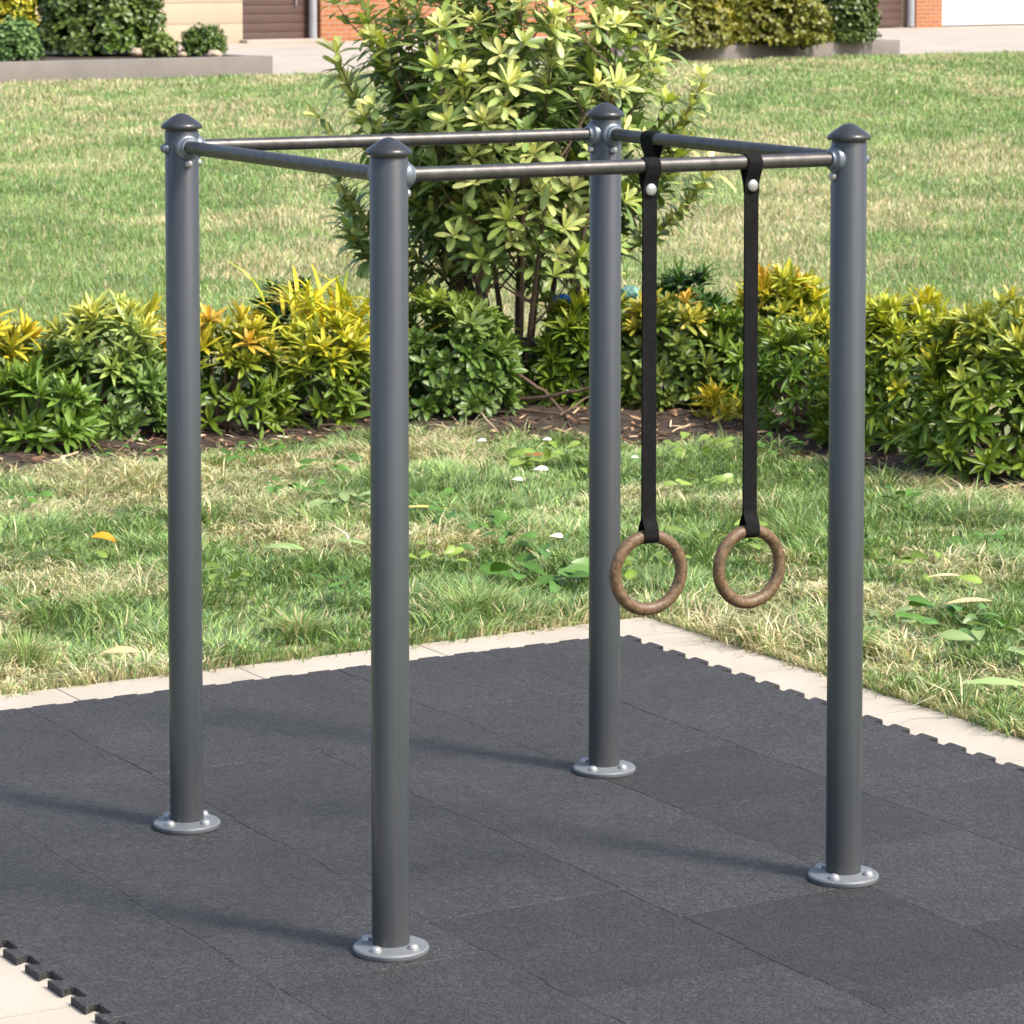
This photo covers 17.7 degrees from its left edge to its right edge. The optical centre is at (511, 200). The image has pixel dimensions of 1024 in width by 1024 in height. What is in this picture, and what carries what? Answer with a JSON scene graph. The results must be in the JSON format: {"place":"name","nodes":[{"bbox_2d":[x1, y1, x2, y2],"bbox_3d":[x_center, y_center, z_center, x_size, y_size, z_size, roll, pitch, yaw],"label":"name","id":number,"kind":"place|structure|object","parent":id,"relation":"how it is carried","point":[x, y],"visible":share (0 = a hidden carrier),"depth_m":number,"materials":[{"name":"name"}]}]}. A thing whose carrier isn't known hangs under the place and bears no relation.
{"place":"outdoors","nodes":[
{"label":"outdoors","id":0,"kind":"place"},
{"bbox_2d":[178,39,542,74],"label":"path","id":1,"kind":"structure","parent":0,"point":[302,57],"depth_m":80.63,"materials":[{"name":"concrete"}]},
{"bbox_2d":[0,406,1023,738],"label":"grass","id":2,"kind":"structure","parent":0,"point":[470,468],"depth_m":13.99,"materials":[{"name":"plant"}]},
{"bbox_2d":[963,677,1023,685],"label":"dry leaf","id":3,"kind":"object","parent":2,"relation":"on","point":[997,680],"visible":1,"depth_m":11.36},
{"bbox_2d":[0,617,1023,1023],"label":"pavement","id":4,"kind":"structure","parent":0,"point":[26,997],"depth_m":11.59,"materials":[{"name":"concrete"}]},
{"bbox_2d":[0,822,129,918],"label":"rubber tile","id":5,"kind":"object","parent":4,"relation":"on","point":[36,876],"visible":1,"depth_m":9.11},
{"bbox_2d":[0,708,132,782],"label":"rubber tile","id":6,"kind":"object","parent":4,"relation":"on","point":[32,745],"visible":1,"depth_m":10.58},
{"bbox_2d":[0,765,253,858],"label":"rubber tile","id":7,"kind":"object","parent":4,"relation":"on","point":[88,813],"visible":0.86,"depth_m":9.85,"materials":[{"name":"rubber"}]},
{"bbox_2d":[0,899,273,1023],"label":"rubber tile","id":8,"kind":"object","parent":4,"relation":"on","point":[116,958],"visible":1,"depth_m":8.41,"materials":[{"name":"rubber"}]},
{"bbox_2d":[23,689,321,774],"bbox_3d":[-1.138,1.760,10.893,0.608,0.020,1.057,-3,5,-30],"label":"rubber tile","id":9,"kind":"object","parent":4,"relation":"on","point":[133,729],"visible":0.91,"depth_m":10.85,"materials":[{"name":"rubber"}]},
{"bbox_2d":[103,988,331,1023],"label":"rubber tile","id":10,"kind":"object","parent":4,"relation":"on","point":[275,1006],"visible":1,"depth_m":7.98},
{"bbox_2d":[65,831,371,940],"bbox_3d":[-0.782,1.898,9.103,0.608,0.020,0.898,-3,5,-30],"label":"rubber tile","id":11,"kind":"object","parent":4,"relation":"on","point":[209,888],"visible":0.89,"depth_m":9.08,"materials":[{"name":"rubber"}]},
{"bbox_2d":[203,669,370,713],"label":"rubber tile","id":12,"kind":"object","parent":4,"relation":"on","point":[284,691],"visible":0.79,"depth_m":11.44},
{"bbox_2d":[150,752,456,841],"bbox_3d":[-0.643,1.825,10.051,0.608,0.020,0.898,-3,5,-30],"label":"rubber tile","id":13,"kind":"object","parent":4,"relation":"on","point":[295,797],"visible":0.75,"depth_m":10.02,"materials":[{"name":"rubber"}]},
{"bbox_2d":[203,911,482,988],"bbox_3d":[-0.440,1.943,8.522,0.608,0.020,0.448,-3,5,-30],"label":"rubber tile","id":14,"kind":"object","parent":4,"relation":"on","point":[278,958],"visible":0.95,"depth_m":8.49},
{"bbox_2d":[241,697,526,770],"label":"rubber tile","id":15,"kind":"object","parent":4,"relation":"on","point":[340,730],"visible":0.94,"depth_m":10.84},
{"bbox_2d":[281,815,620,921],"bbox_3d":[-0.188,1.885,9.276,0.608,0.020,0.898,-3,5,-30],"label":"rubber tile","id":16,"kind":"object","parent":4,"relation":"on","point":[461,865],"visible":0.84,"depth_m":9.24,"materials":[{"name":"rubber"}]},
{"bbox_2d":[279,951,623,1023],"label":"rubber tile","id":17,"kind":"object","parent":4,"relation":"on","point":[486,987],"visible":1,"depth_m":8.10,"materials":[{"name":"rubber"}]},
{"bbox_2d":[337,651,587,710],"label":"rubber tile","id":18,"kind":"object","parent":4,"relation":"on","point":[461,680],"visible":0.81,"depth_m":11.59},
{"bbox_2d":[153,102,878,961],"bbox_3d":[-0.016,0.816,9.324,1.604,2.103,1.566,-2,5,-28],"label":"pull up frame","id":19,"kind":"object","parent":4,"relation":"on","point":[389,172],"visible":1,"depth_m":9.06,"materials":[{"name":"grey metal"}]},
{"bbox_2d":[609,157,686,615],"bbox_3d":[0.364,0.497,8.729,0.231,1.226,0.046,-2,5,-28],"label":"gymnastic ring","id":20,"kind":"object","parent":19,"relation":"hanging from","point":[649,531],"visible":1,"depth_m":8.72,"materials":[{"name":"fabric"}]},
{"bbox_2d":[640,130,663,157],"bbox_3d":[0.424,-0.146,9.930,0.047,0.128,0.066,-2,5,-28],"label":"strap loop","id":21,"kind":"object","parent":19,"relation":"hanging from","point":[649,149],"visible":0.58,"depth_m":9.92,"materials":[{"name":"fabric"}]},
{"bbox_2d":[712,154,785,608],"bbox_3d":[0.644,0.491,8.879,0.231,1.237,0.046,-2,5,-28],"label":"gymnastic ring","id":22,"kind":"object","parent":19,"relation":"hanging from","point":[750,526],"visible":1,"depth_m":8.87,"materials":[{"name":"fabric"}]},
{"bbox_2d":[367,748,682,837],"bbox_3d":[0.026,1.822,10.095,0.608,0.020,0.898,-3,5,-30],"label":"rubber tile","id":23,"kind":"object","parent":4,"relation":"on","point":[520,792],"visible":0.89,"depth_m":10.05,"materials":[{"name":"rubber"}]},
{"bbox_2d":[442,691,735,764],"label":"rubber tile","id":24,"kind":"object","parent":4,"relation":"on","point":[556,726],"visible":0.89,"depth_m":10.89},
{"bbox_2d":[483,635,707,681],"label":"rubber tile","id":25,"kind":"object","parent":4,"relation":"on","point":[566,660],"visible":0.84,"depth_m":11.98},
{"bbox_2d":[429,890,773,999],"bbox_3d":[0.229,1.940,8.567,0.608,0.020,0.748,-3,5,-30],"label":"rubber tile","id":26,"kind":"object","parent":4,"relation":"on","point":[590,945],"visible":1,"depth_m":8.54,"materials":[{"name":"rubber"}]},
{"bbox_2d":[510,811,838,916],"bbox_3d":[0.481,1.881,9.321,0.608,0.020,0.898,-3,5,-30],"label":"rubber tile","id":27,"kind":"object","parent":4,"relation":"on","point":[680,864],"visible":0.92,"depth_m":9.31,"materials":[{"name":"rubber"}]},
{"bbox_2d":[567,664,826,734],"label":"rubber tile","id":28,"kind":"object","parent":4,"relation":"on","point":[712,700],"visible":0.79,"depth_m":11.31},
{"bbox_2d":[605,745,825,810],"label":"rubber tile","id":29,"kind":"object","parent":4,"relation":"on","point":[697,779],"visible":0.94,"depth_m":10.24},
{"bbox_2d":[577,962,908,1023],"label":"rubber tile","id":30,"kind":"object","parent":4,"relation":"on","point":[773,993],"visible":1,"depth_m":8.06,"materials":[{"name":"rubber"}]},
{"bbox_2d":[683,788,965,858],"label":"rubber tile","id":31,"kind":"object","parent":4,"relation":"on","point":[793,824],"visible":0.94,"depth_m":9.74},
{"bbox_2d":[683,886,1023,1010],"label":"rubber tile","id":32,"kind":"object","parent":4,"relation":"on","point":[879,949],"visible":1,"depth_m":8.53,"materials":[{"name":"rubber"}]},
{"bbox_2d":[713,715,1023,795],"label":"rubber tile","id":33,"kind":"object","parent":4,"relation":"on","point":[896,758],"visible":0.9,"depth_m":10.54,"materials":[{"name":"rubber"}]},
{"bbox_2d":[799,830,1023,925],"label":"rubber tile","id":34,"kind":"object","parent":4,"relation":"on","point":[964,878],"visible":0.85,"depth_m":9.18,"materials":[{"name":"rubber"}]},
{"bbox_2d":[874,772,1023,851],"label":"rubber tile","id":35,"kind":"object","parent":4,"relation":"on","point":[991,808],"visible":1,"depth_m":9.93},
{"bbox_2d":[883,982,1023,1023],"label":"rubber tile","id":36,"kind":"object","parent":4,"relation":"on","point":[1002,1005],"visible":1,"depth_m":8.01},
{"bbox_2d":[963,915,1023,949],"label":"rubber tile","id":37,"kind":"object","parent":4,"relation":"on","point":[1010,930],"visible":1,"depth_m":8.66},
{"bbox_2d":[0,49,1023,732],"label":"ground","id":38,"kind":"structure","parent":0,"point":[870,564],"depth_m":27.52,"materials":[{"name":"plant"}]},
{"bbox_2d":[0,490,53,514],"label":"lawn weed","id":39,"kind":"object","parent":38,"relation":"on","point":[48,493],"visible":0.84,"depth_m":15.07,"materials":[{"name":"green plant"}]},
{"bbox_2d":[0,627,73,673],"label":"grass tuft","id":40,"kind":"object","parent":38,"relation":"on","point":[25,647],"visible":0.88,"depth_m":11.95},
{"bbox_2d":[90,439,166,462],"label":"lawn weed","id":41,"kind":"object","parent":38,"relation":"on","point":[155,458],"visible":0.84,"depth_m":16.50,"materials":[{"name":"green plant"}]},
{"bbox_2d":[0,49,272,82],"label":"planter wall","id":42,"kind":"structure","parent":38,"relation":"on","point":[54,64],"depth_m":65.45,"materials":[{"name":"concrete"}]},
{"bbox_2d":[0,0,39,35],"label":"garden bush","id":43,"kind":"object","parent":42,"relation":"on","point":[12,8],"visible":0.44,"depth_m":74.92,"materials":[{"name":"yellow plant"}]},
{"bbox_2d":[0,14,45,61],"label":"garden bush","id":44,"kind":"object","parent":42,"relation":"on","point":[19,39],"visible":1,"depth_m":65.74,"materials":[{"name":"green plant"}]},
{"bbox_2d":[27,0,166,55],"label":"garden bush","id":45,"kind":"object","parent":42,"relation":"on","point":[121,26],"visible":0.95,"depth_m":69.12,"materials":[{"name":"green plant"}]},
{"bbox_2d":[139,31,179,57],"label":"garden bush","id":46,"kind":"object","parent":42,"relation":"on","point":[158,44],"visible":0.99,"depth_m":68.75,"materials":[{"name":"green plant"}]},
{"bbox_2d":[179,22,228,56],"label":"garden bush","id":47,"kind":"object","parent":42,"relation":"on","point":[198,40],"visible":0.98,"depth_m":68.79,"materials":[{"name":"green plant"}]},
{"bbox_2d":[201,448,242,472],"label":"grass tuft","id":48,"kind":"object","parent":38,"relation":"on","point":[213,462],"visible":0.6,"depth_m":16.46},
{"bbox_2d":[202,561,249,597],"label":"lawn weed","id":49,"kind":"object","parent":38,"relation":"on","point":[236,574],"visible":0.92,"depth_m":13.14,"materials":[{"name":"green plant"}]},
{"bbox_2d":[219,440,284,469],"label":"lawn weed","id":50,"kind":"object","parent":38,"relation":"on","point":[278,447],"visible":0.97,"depth_m":16.50,"materials":[{"name":"green plant"}]},
{"bbox_2d":[238,272,326,382],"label":"hedge shrub","id":51,"kind":"object","parent":38,"relation":"on","point":[275,308],"visible":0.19,"depth_m":19.48,"materials":[{"name":"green plant"}]},
{"bbox_2d":[235,602,352,644],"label":"grass tuft","id":52,"kind":"object","parent":38,"relation":"on","point":[297,626],"visible":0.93,"depth_m":12.43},
{"bbox_2d":[264,476,324,497],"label":"lawn weed","id":53,"kind":"object","parent":38,"relation":"on","point":[294,483],"visible":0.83,"depth_m":15.41,"materials":[{"name":"green plant"}]},
{"bbox_2d":[298,453,363,476],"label":"lawn weed","id":54,"kind":"object","parent":38,"relation":"on","point":[353,456],"visible":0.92,"depth_m":16.21,"materials":[{"name":"green plant"}]},
{"bbox_2d":[303,490,369,507],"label":"lawn weed","id":55,"kind":"object","parent":38,"relation":"on","point":[344,496],"visible":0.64,"depth_m":15.06,"materials":[{"name":"green plant"}]},
{"bbox_2d":[311,574,370,608],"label":"lawn weed","id":56,"kind":"object","parent":38,"relation":"on","point":[338,587],"visible":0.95,"depth_m":13.00,"materials":[{"name":"green plant"}]},
{"bbox_2d":[409,487,457,517],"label":"lawn weed","id":57,"kind":"object","parent":38,"relation":"on","point":[447,490],"visible":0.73,"depth_m":15.06,"materials":[{"name":"green plant"}]},
{"bbox_2d":[409,540,468,572],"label":"lawn weed","id":58,"kind":"object","parent":38,"relation":"on","point":[450,549],"visible":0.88,"depth_m":13.77,"materials":[{"name":"green plant"}]},
{"bbox_2d":[428,505,511,534],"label":"lawn weed","id":59,"kind":"object","parent":38,"relation":"on","point":[503,516],"visible":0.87,"depth_m":14.56,"materials":[{"name":"green plant"}]},
{"bbox_2d":[414,573,536,624],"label":"grass tuft","id":60,"kind":"object","parent":38,"relation":"on","point":[482,602],"visible":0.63,"depth_m":12.75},
{"bbox_2d":[453,521,537,551],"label":"lawn weed","id":61,"kind":"object","parent":38,"relation":"on","point":[528,534],"visible":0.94,"depth_m":14.12,"materials":[{"name":"green plant"}]},
{"bbox_2d":[35,0,1023,44],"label":"house","id":62,"kind":"structure","parent":38,"relation":"on","point":[263,21],"depth_m":91.05,"materials":[{"name":"brick"}]},
{"bbox_2d":[242,0,308,39],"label":"door","id":63,"kind":"structure","parent":62,"relation":"in","point":[262,19],"depth_m":90.23,"materials":[{"name":"brown paint"}]},
{"bbox_2d":[872,0,901,26],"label":"door","id":64,"kind":"structure","parent":62,"relation":"in","point":[891,15],"depth_m":105.88,"materials":[{"name":"brown paint"}]},
{"bbox_2d":[942,0,1023,25],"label":"garage door","id":65,"kind":"structure","parent":62,"relation":"in","point":[954,12],"depth_m":108.60,"materials":[{"name":"white paint"}]},
{"bbox_2d":[480,544,588,592],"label":"lawn weed","id":66,"kind":"object","parent":38,"relation":"on","point":[577,567],"visible":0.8,"depth_m":13.38,"materials":[{"name":"green plant"}]},
{"bbox_2d":[506,440,588,470],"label":"lawn weed","id":67,"kind":"object","parent":38,"relation":"on","point":[513,451],"visible":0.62,"depth_m":16.28,"materials":[{"name":"green plant"}]},
{"bbox_2d":[623,551,690,580],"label":"lawn weed","id":68,"kind":"object","parent":38,"relation":"on","point":[629,561],"visible":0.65,"depth_m":13.44,"materials":[{"name":"green plant"}]},
{"bbox_2d":[435,39,899,63],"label":"planter wall","id":69,"kind":"structure","parent":38,"relation":"on","point":[875,47],"depth_m":76.76,"materials":[{"name":"concrete"}]},
{"bbox_2d":[599,0,740,50],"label":"garden bush","id":70,"kind":"object","parent":69,"relation":"on","point":[706,26],"visible":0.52,"depth_m":73.70,"materials":[{"name":"green plant"}]},
{"bbox_2d":[724,0,834,50],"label":"garden bush","id":71,"kind":"object","parent":69,"relation":"on","point":[785,22],"visible":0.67,"depth_m":75.90,"materials":[{"name":"green plant"}]},
{"bbox_2d":[820,0,882,43],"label":"garden bush","id":72,"kind":"object","parent":69,"relation":"on","point":[856,20],"visible":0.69,"depth_m":78.14,"materials":[{"name":"green plant"}]},
{"bbox_2d":[656,432,734,458],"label":"lawn weed","id":73,"kind":"object","parent":38,"relation":"on","point":[707,436],"visible":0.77,"depth_m":16.59,"materials":[{"name":"green plant"}]},
{"bbox_2d":[657,256,733,375],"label":"hedge shrub","id":74,"kind":"object","parent":38,"relation":"on","point":[677,276],"visible":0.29,"depth_m":19.80,"materials":[{"name":"green plant"}]},
{"bbox_2d":[663,473,733,494],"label":"lawn weed","id":75,"kind":"object","parent":38,"relation":"on","point":[723,478],"visible":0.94,"depth_m":15.58,"materials":[{"name":"green plant"}]},
{"bbox_2d":[666,519,767,550],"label":"lawn weed","id":76,"kind":"object","parent":38,"relation":"on","point":[706,532],"visible":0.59,"depth_m":14.13,"materials":[{"name":"green plant"}]},
{"bbox_2d":[741,432,805,456],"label":"lawn weed","id":77,"kind":"object","parent":38,"relation":"on","point":[770,434],"visible":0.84,"depth_m":16.76,"materials":[{"name":"green plant"}]},
{"bbox_2d":[722,258,829,404],"bbox_3d":[1.536,0.778,18.866,0.765,0.923,0.761,0,4,0],"label":"hedge shrub","id":78,"kind":"object","parent":38,"relation":"on","point":[788,295],"visible":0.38,"depth_m":18.75,"materials":[{"name":"yellow plant"}]},
{"bbox_2d":[821,620,908,660],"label":"grass tuft","id":79,"kind":"object","parent":38,"relation":"on","point":[869,641],"visible":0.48,"depth_m":12.15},
{"bbox_2d":[863,606,915,633],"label":"lawn weed","id":80,"kind":"object","parent":38,"relation":"on","point":[895,617],"visible":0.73,"depth_m":12.47,"materials":[{"name":"green plant"}]},
{"bbox_2d":[882,484,924,509],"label":"lawn weed","id":81,"kind":"object","parent":38,"relation":"on","point":[910,493],"visible":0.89,"depth_m":15.25,"materials":[{"name":"green plant"}]},
{"bbox_2d":[890,550,981,587],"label":"lawn weed","id":82,"kind":"object","parent":38,"relation":"on","point":[967,577],"visible":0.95,"depth_m":13.41,"materials":[{"name":"green plant"}]},
{"bbox_2d":[896,595,1010,633],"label":"lawn weed","id":83,"kind":"object","parent":38,"relation":"on","point":[917,601],"visible":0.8,"depth_m":12.48,"materials":[{"name":"green plant"}]},
{"bbox_2d":[941,621,1023,665],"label":"lawn weed","id":84,"kind":"object","parent":38,"relation":"on","point":[975,636],"visible":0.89,"depth_m":11.99,"materials":[{"name":"green plant"}]},
{"bbox_2d":[949,529,1017,551],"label":"lawn weed","id":85,"kind":"object","parent":38,"relation":"on","point":[999,533],"visible":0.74,"depth_m":14.11,"materials":[{"name":"green plant"}]},
{"bbox_2d":[0,372,1023,493],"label":"soil","id":86,"kind":"structure","parent":0,"point":[559,422],"depth_m":17.41,"materials":[{"name":"soil"}]},
{"bbox_2d":[0,307,53,439],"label":"hedge shrub","id":87,"kind":"object","parent":86,"relation":"on","point":[13,343],"visible":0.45,"depth_m":17.07,"materials":[{"name":"yellow plant"}]},
{"bbox_2d":[0,354,108,453],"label":"plant","id":88,"kind":"object","parent":86,"relation":"on","point":[38,416],"visible":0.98,"depth_m":16.67,"materials":[{"name":"green plant"}]},
{"bbox_2d":[12,287,166,441],"bbox_3d":[-2.174,0.889,17.389,0.991,0.871,0.902,0,4,0],"label":"hedge shrub","id":89,"kind":"object","parent":86,"relation":"on","point":[130,370],"visible":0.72,"depth_m":17.18,"materials":[{"name":"green plant"}]},
{"bbox_2d":[138,299,302,438],"bbox_3d":[-1.567,0.907,17.529,0.907,0.755,0.758,0,4,0],"label":"hedge shrub","id":90,"kind":"object","parent":86,"relation":"on","point":[232,397],"visible":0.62,"depth_m":17.41,"materials":[{"name":"green plant"}]},
{"bbox_2d":[257,309,369,429],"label":"hedge shrub","id":91,"kind":"object","parent":86,"relation":"on","point":[337,404],"visible":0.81,"depth_m":17.63,"materials":[{"name":"green plant"}]},
{"bbox_2d":[219,253,449,410],"bbox_3d":[-0.909,0.782,18.114,1.424,0.947,1.051,0,4,0],"label":"strap leaf plant","id":92,"kind":"object","parent":86,"relation":"on","point":[314,305],"visible":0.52,"depth_m":18.05,"materials":[{"name":"yellow plant"}]},
{"bbox_2d":[408,281,530,421],"bbox_3d":[-0.347,0.856,18.151,0.904,0.810,0.818,0,4,0],"label":"hedge shrub","id":93,"kind":"object","parent":86,"relation":"on","point":[483,329],"visible":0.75,"depth_m":17.92,"materials":[{"name":"green plant"}]},
{"bbox_2d":[0,375,1023,491],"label":"wood chips","id":94,"kind":"object","parent":86,"relation":"on","point":[506,421],"visible":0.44,"depth_m":17.25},
{"bbox_2d":[300,0,736,383],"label":"tall shrub","id":95,"kind":"object","parent":86,"relation":"on","point":[447,217],"visible":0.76,"depth_m":18.40,"materials":[{"name":"green plant"}]},
{"bbox_2d":[517,374,570,426],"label":"fallen twig","id":96,"kind":"object","parent":86,"relation":"on","point":[530,382],"visible":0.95,"depth_m":18.09,"materials":[{"name":"wood"}]},
{"bbox_2d":[516,387,588,400],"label":"fallen twig","id":97,"kind":"object","parent":86,"relation":"on","point":[532,398],"visible":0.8,"depth_m":17.96,"materials":[{"name":"wood"}]},
{"bbox_2d":[518,284,641,407],"bbox_3d":[0.398,0.836,18.472,0.820,0.780,0.758,0,4,0],"label":"hedge shrub","id":98,"kind":"object","parent":86,"relation":"on","point":[555,351],"visible":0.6,"depth_m":18.32,"materials":[{"name":"green plant"}]},
{"bbox_2d":[621,287,741,411],"bbox_3d":[0.871,0.856,18.370,0.903,0.758,0.766,0,4,0],"label":"hedge shrub","id":99,"kind":"object","parent":86,"relation":"on","point":[678,388],"visible":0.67,"depth_m":18.14,"materials":[{"name":"green plant"}]},
{"bbox_2d":[686,376,765,420],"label":"plant","id":100,"kind":"object","parent":86,"relation":"on","point":[713,398],"visible":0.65,"depth_m":17.81,"materials":[{"name":"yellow plant"}]},
{"bbox_2d":[686,303,778,410],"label":"hedge shrub","id":101,"kind":"object","parent":86,"relation":"on","point":[723,340],"visible":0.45,"depth_m":18.14,"materials":[{"name":"green plant"}]},
{"bbox_2d":[738,298,829,434],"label":"hedge shrub","id":102,"kind":"object","parent":86,"relation":"on","point":[789,332],"visible":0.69,"depth_m":17.36,"materials":[{"name":"green plant"}]},
{"bbox_2d":[803,282,990,455],"bbox_3d":[1.980,0.882,16.890,0.984,0.948,0.866,0,4,0],"label":"hedge shrub","id":103,"kind":"object","parent":86,"relation":"on","point":[881,404],"visible":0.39,"depth_m":16.69,"materials":[{"name":"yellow plant"}]},
{"bbox_2d":[892,285,1023,485],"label":"hedge shrub","id":104,"kind":"object","parent":86,"relation":"on","point":[998,359],"visible":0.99,"depth_m":15.84,"materials":[{"name":"green plant"}]},
{"bbox_2d":[490,25,1023,54],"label":"driveway","id":105,"kind":"structure","parent":0,"point":[965,39],"depth_m":93.70,"materials":[{"name":"concrete"}]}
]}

